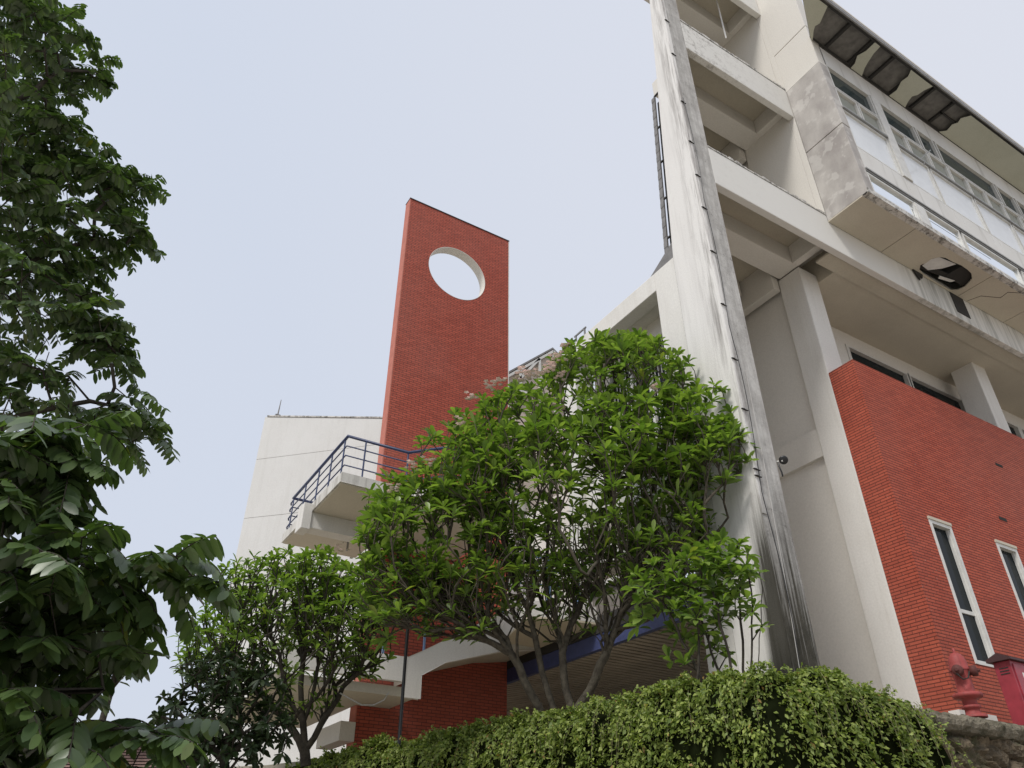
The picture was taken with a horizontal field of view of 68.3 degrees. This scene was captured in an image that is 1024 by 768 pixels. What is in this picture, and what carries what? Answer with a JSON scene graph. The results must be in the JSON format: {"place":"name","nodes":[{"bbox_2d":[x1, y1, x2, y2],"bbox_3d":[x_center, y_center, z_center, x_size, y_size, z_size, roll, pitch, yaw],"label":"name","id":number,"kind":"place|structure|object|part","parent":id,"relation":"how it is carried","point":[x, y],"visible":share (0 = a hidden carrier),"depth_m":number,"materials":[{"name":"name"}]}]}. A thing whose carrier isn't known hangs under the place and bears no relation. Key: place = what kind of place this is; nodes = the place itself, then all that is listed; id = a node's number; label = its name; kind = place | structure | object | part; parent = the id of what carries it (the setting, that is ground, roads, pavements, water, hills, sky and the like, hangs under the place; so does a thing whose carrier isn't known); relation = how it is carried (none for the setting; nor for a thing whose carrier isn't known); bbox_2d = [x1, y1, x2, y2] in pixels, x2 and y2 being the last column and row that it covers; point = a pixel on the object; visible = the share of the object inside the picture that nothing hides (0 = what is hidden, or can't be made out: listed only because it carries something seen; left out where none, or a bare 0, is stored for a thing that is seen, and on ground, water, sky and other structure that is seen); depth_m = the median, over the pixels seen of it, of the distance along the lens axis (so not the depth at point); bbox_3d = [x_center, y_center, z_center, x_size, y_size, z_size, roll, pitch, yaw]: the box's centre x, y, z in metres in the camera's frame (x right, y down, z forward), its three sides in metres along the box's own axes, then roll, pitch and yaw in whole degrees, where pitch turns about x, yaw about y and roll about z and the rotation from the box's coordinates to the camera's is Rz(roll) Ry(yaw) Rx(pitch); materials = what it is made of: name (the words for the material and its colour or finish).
{"place":"outdoors","nodes":[
{"label":"outdoors","id":0,"kind":"place"},
{"bbox_2d":[64,747,190,767],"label":"tiled house","id":1,"kind":"structure","parent":0,"point":[142,760],"depth_m":25.14,"materials":[{"name":"tile"}]},
{"bbox_2d":[216,759,322,767],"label":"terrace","id":2,"kind":"structure","parent":0,"point":[281,765],"depth_m":12.57,"materials":[{"name":"grey concrete"}]},
{"bbox_2d":[97,632,150,719],"bbox_3d":[-13.491,12.194,24.128,1.890,9.564,1.903,-18,-38,25],"label":"distant tree","id":3,"kind":"object","parent":2,"relation":"on","point":[115,682],"visible":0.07,"depth_m":25.47,"materials":[{"name":"green plant"}]},
{"bbox_2d":[144,642,299,767],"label":"dark shrub","id":4,"kind":"object","parent":2,"relation":"on","point":[228,748],"visible":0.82,"depth_m":10.00,"materials":[{"name":"green plant"}]},
{"bbox_2d":[167,541,404,766],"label":"frangipani tree","id":5,"kind":"object","parent":2,"relation":"on","point":[311,605],"visible":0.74,"depth_m":11.60,"materials":[{"name":"green plant"}]},
{"bbox_2d":[397,618,411,746],"bbox_3d":[-1.568,4.257,10.963,0.099,1.830,0.099,19,-38,-26],"label":"black pole","id":6,"kind":"object","parent":2,"relation":"on","point":[403,687],"visible":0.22,"depth_m":10.86,"materials":[{"name":"metal"}]},
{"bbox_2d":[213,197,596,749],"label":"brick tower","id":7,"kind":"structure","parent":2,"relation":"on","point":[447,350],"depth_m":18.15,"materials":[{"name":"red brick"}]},
{"bbox_2d":[335,327,760,712],"bbox_3d":[0.586,1.695,10.674,5.780,5.984,3.181,2,-34,-2],"label":"frangipani tree","id":8,"kind":"object","parent":2,"relation":"on","point":[640,457],"visible":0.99,"depth_m":10.13,"materials":[{"name":"green plant"}]},
{"bbox_2d":[507,347,594,715],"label":"truss roof shed","id":9,"kind":"structure","parent":2,"relation":"on","point":[538,361],"depth_m":27.24,"materials":[{"name":"grey metal"}]},
{"bbox_2d":[620,527,773,680],"bbox_3d":[2.087,2.587,8.424,1.673,1.928,1.074,-11,-35,17],"label":"young frangipani","id":10,"kind":"object","parent":2,"relation":"on","point":[727,569],"visible":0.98,"depth_m":8.44,"materials":[{"name":"green plant"}]},
{"bbox_2d":[197,401,382,767],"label":"pale building","id":11,"kind":"structure","parent":0,"point":[294,453],"depth_m":28.43,"materials":[{"name":"paint"}]},
{"bbox_2d":[340,692,389,705],"bbox_3d":[-2.263,4.810,11.559,0.753,0.216,0.029,6,-34,-9],"label":"loose cable","id":12,"kind":"object","parent":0,"point":[365,704],"visible":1,"depth_m":11.52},
{"bbox_2d":[0,0,1023,725],"label":"sky","id":13,"kind":"structure","parent":0,"point":[291,141],"materials":[{"name":"white"}]},
{"bbox_2d":[507,0,1023,723],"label":"concrete building","id":14,"kind":"structure","parent":0,"point":[829,292],"depth_m":15.11,"materials":[{"name":"white paint"}]},
{"bbox_2d":[607,337,666,443],"bbox_3d":[2.522,0.238,13.698,0.100,2.150,2.200,19,-38,-26],"label":"window","id":15,"kind":"structure","parent":14,"relation":"in","point":[610,380],"depth_m":13.88,"materials":[{"name":"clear glass"}]},
{"bbox_2d":[776,456,787,476],"bbox_3d":[3.704,1.155,10.480,0.314,0.352,0.196,1,-34,-1],"label":"security camera","id":16,"kind":"object","parent":14,"relation":"attached to","point":[783,459],"visible":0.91,"depth_m":10.46,"materials":[{"name":"black plastic"}]},
{"bbox_2d":[835,88,861,117],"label":"window","id":17,"kind":"structure","parent":14,"relation":"in","point":[845,100],"depth_m":16.95,"materials":[{"name":"grey glass"}]},
{"bbox_2d":[825,64,878,117],"bbox_3d":[7.816,-6.729,17.441,1.540,0.840,0.110,19,-38,-26],"label":"window","id":18,"kind":"structure","parent":14,"relation":"in","point":[840,82],"depth_m":17.56,"materials":[{"name":"grey glass"}]},
{"bbox_2d":[857,103,884,132],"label":"window","id":19,"kind":"structure","parent":14,"relation":"in","point":[866,115],"depth_m":17.29,"materials":[{"name":"grey glass"}]},
{"bbox_2d":[843,109,901,175],"bbox_3d":[7.814,-5.231,16.452,1.540,1.250,0.100,19,-38,-26],"label":"window","id":20,"kind":"structure","parent":14,"relation":"in","point":[867,139],"depth_m":16.51,"materials":[{"name":"white glass"}]},
{"bbox_2d":[845,344,912,386],"bbox_3d":[8.489,-0.034,17.333,2.300,1.225,0.170,19,-38,-26],"label":"window","id":21,"kind":"structure","parent":14,"relation":"in","point":[854,354],"depth_m":17.63,"materials":[{"name":"black glass"}]},
{"bbox_2d":[867,172,920,220],"bbox_3d":[7.814,-3.810,15.509,1.540,0.600,0.100,19,-38,-26],"label":"window","id":22,"kind":"structure","parent":14,"relation":"in","point":[878,186],"depth_m":15.58,"materials":[{"name":"glass"}]},
{"bbox_2d":[890,126,910,150],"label":"window","id":23,"kind":"structure","parent":14,"relation":"in","point":[900,138],"depth_m":17.76,"materials":[{"name":"grey glass"}]},
{"bbox_2d":[880,103,922,148],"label":"window","id":24,"kind":"structure","parent":14,"relation":"in","point":[896,122],"depth_m":18.36,"materials":[{"name":"grey glass"}]},
{"bbox_2d":[905,137,932,165],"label":"window","id":25,"kind":"structure","parent":14,"relation":"in","point":[914,148],"depth_m":18.07,"materials":[{"name":"grey glass"}]},
{"bbox_2d":[899,147,944,203],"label":"window","id":26,"kind":"structure","parent":14,"relation":"in","point":[920,173],"depth_m":17.28,"materials":[{"name":"white glass"}]},
{"bbox_2d":[914,128,941,161],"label":"window","id":27,"kind":"structure","parent":14,"relation":"in","point":[927,143],"depth_m":18.80,"materials":[{"name":"grey glass"}]},
{"bbox_2d":[908,374,965,411],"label":"window","id":28,"kind":"structure","parent":14,"relation":"in","point":[918,384],"depth_m":18.62,"materials":[{"name":"black glass"}]},
{"bbox_2d":[927,153,952,179],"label":"window","id":29,"kind":"structure","parent":14,"relation":"in","point":[936,163],"depth_m":18.43,"materials":[{"name":"grey glass"}]},
{"bbox_2d":[925,209,966,248],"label":"window","id":30,"kind":"structure","parent":14,"relation":"in","point":[941,226],"depth_m":16.37,"materials":[{"name":"glass"}]},
{"bbox_2d":[929,168,989,233],"bbox_3d":[10.545,-4.299,17.857,1.720,1.250,0.100,19,-38,-26],"label":"window","id":31,"kind":"structure","parent":14,"relation":"in","point":[955,198],"depth_m":17.91,"materials":[{"name":"white glass"}]},
{"bbox_2d":[947,166,971,192],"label":"window","id":32,"kind":"structure","parent":14,"relation":"in","point":[956,177],"depth_m":18.79,"materials":[{"name":"grey glass"}]},
{"bbox_2d":[927,515,994,667],"bbox_3d":[7.175,3.337,12.191,0.640,2.380,0.230,19,-38,-26],"label":"slot window","id":33,"kind":"structure","parent":14,"relation":"in","point":[972,621],"depth_m":12.20,"materials":[{"name":"black glass"}]},
{"bbox_2d":[933,141,1003,204],"bbox_3d":[11.752,-5.386,19.465,2.590,0.840,0.110,19,-38,-26],"label":"window","id":34,"kind":"structure","parent":14,"relation":"in","point":[947,158],"depth_m":19.57,"materials":[{"name":"grey glass"}]},
{"bbox_2d":[966,179,990,205],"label":"window","id":35,"kind":"structure","parent":14,"relation":"in","point":[974,189],"depth_m":19.14,"materials":[{"name":"grey glass"}]},
{"bbox_2d":[960,232,1023,284],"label":"window","id":36,"kind":"structure","parent":14,"relation":"in","point":[977,249],"depth_m":17.14,"materials":[{"name":"glass"}]},
{"bbox_2d":[984,192,1007,217],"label":"window","id":37,"kind":"structure","parent":14,"relation":"in","point":[993,202],"depth_m":19.49,"materials":[{"name":"grey glass"}]},
{"bbox_2d":[973,198,1023,255],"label":"window","id":38,"kind":"structure","parent":14,"relation":"in","point":[997,226],"depth_m":18.68,"materials":[{"name":"white glass"}]},
{"bbox_2d":[994,185,1023,218],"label":"window","id":39,"kind":"structure","parent":14,"relation":"in","point":[1008,201],"depth_m":20.38,"materials":[{"name":"grey glass"}]},
{"bbox_2d":[994,539,1023,617],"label":"slot window","id":40,"kind":"structure","parent":14,"relation":"in","point":[1011,560],"depth_m":13.49,"materials":[{"name":"white glass"}]},
{"bbox_2d":[1002,204,1023,228],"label":"window","id":41,"kind":"structure","parent":14,"relation":"in","point":[1011,215],"depth_m":19.84,"materials":[{"name":"grey glass"}]},
{"bbox_2d":[1007,421,1023,438],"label":"window","id":42,"kind":"structure","parent":14,"relation":"in","point":[1014,429],"depth_m":20.07,"materials":[{"name":"grey glass"}]},
{"bbox_2d":[1011,224,1023,248],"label":"window","id":43,"kind":"structure","parent":14,"relation":"in","point":[1020,234],"depth_m":19.32,"materials":[{"name":"white glass"}]},
{"bbox_2d":[1014,199,1023,217],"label":"window","id":44,"kind":"structure","parent":14,"relation":"in","point":[1021,207],"depth_m":20.74,"materials":[{"name":"grey glass"}]},
{"label":"road","id":45,"kind":"structure","parent":0,"visible":0},
{"bbox_2d":[0,0,179,476],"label":"tall dark tree","id":46,"kind":"object","parent":45,"relation":"on","point":[27,156],"visible":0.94,"depth_m":8.70,"materials":[{"name":"green plant"}]},
{"bbox_2d":[0,410,241,767],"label":"dark tree","id":47,"kind":"object","parent":45,"relation":"on","point":[65,617],"visible":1,"depth_m":3.50,"materials":[{"name":"green plant"}]},
{"bbox_2d":[914,708,1023,767],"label":"stone retaining wall","id":48,"kind":"structure","parent":45,"relation":"on","point":[984,743],"depth_m":8.65,"materials":[{"name":"beige stone"}]},
{"bbox_2d":[285,659,973,767],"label":"creeper","id":49,"kind":"object","parent":48,"relation":"attached to","point":[818,717],"visible":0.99,"depth_m":7.40,"materials":[{"name":"green plant"}]},
{"bbox_2d":[948,648,987,718],"bbox_3d":[5.725,3.784,9.572,0.354,0.840,0.354,4,-34,-6],"label":"fire hydrant","id":50,"kind":"object","parent":48,"relation":"on","point":[962,672],"visible":0.96,"depth_m":9.48,"materials":[{"name":"red metal"}]},
{"bbox_2d":[985,653,1023,724],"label":"hydrant cabinet","id":51,"kind":"object","parent":48,"relation":"on","point":[1009,670],"visible":0.91,"depth_m":9.82,"materials":[{"name":"red metal"}]},
{"bbox_3d":[6.871,4.049,9.864,0.740,0.680,0.020,19,-38,-26],"label":"door","id":52,"kind":"part","parent":51,"relation":"part of","materials":[{"name":"red paint"}]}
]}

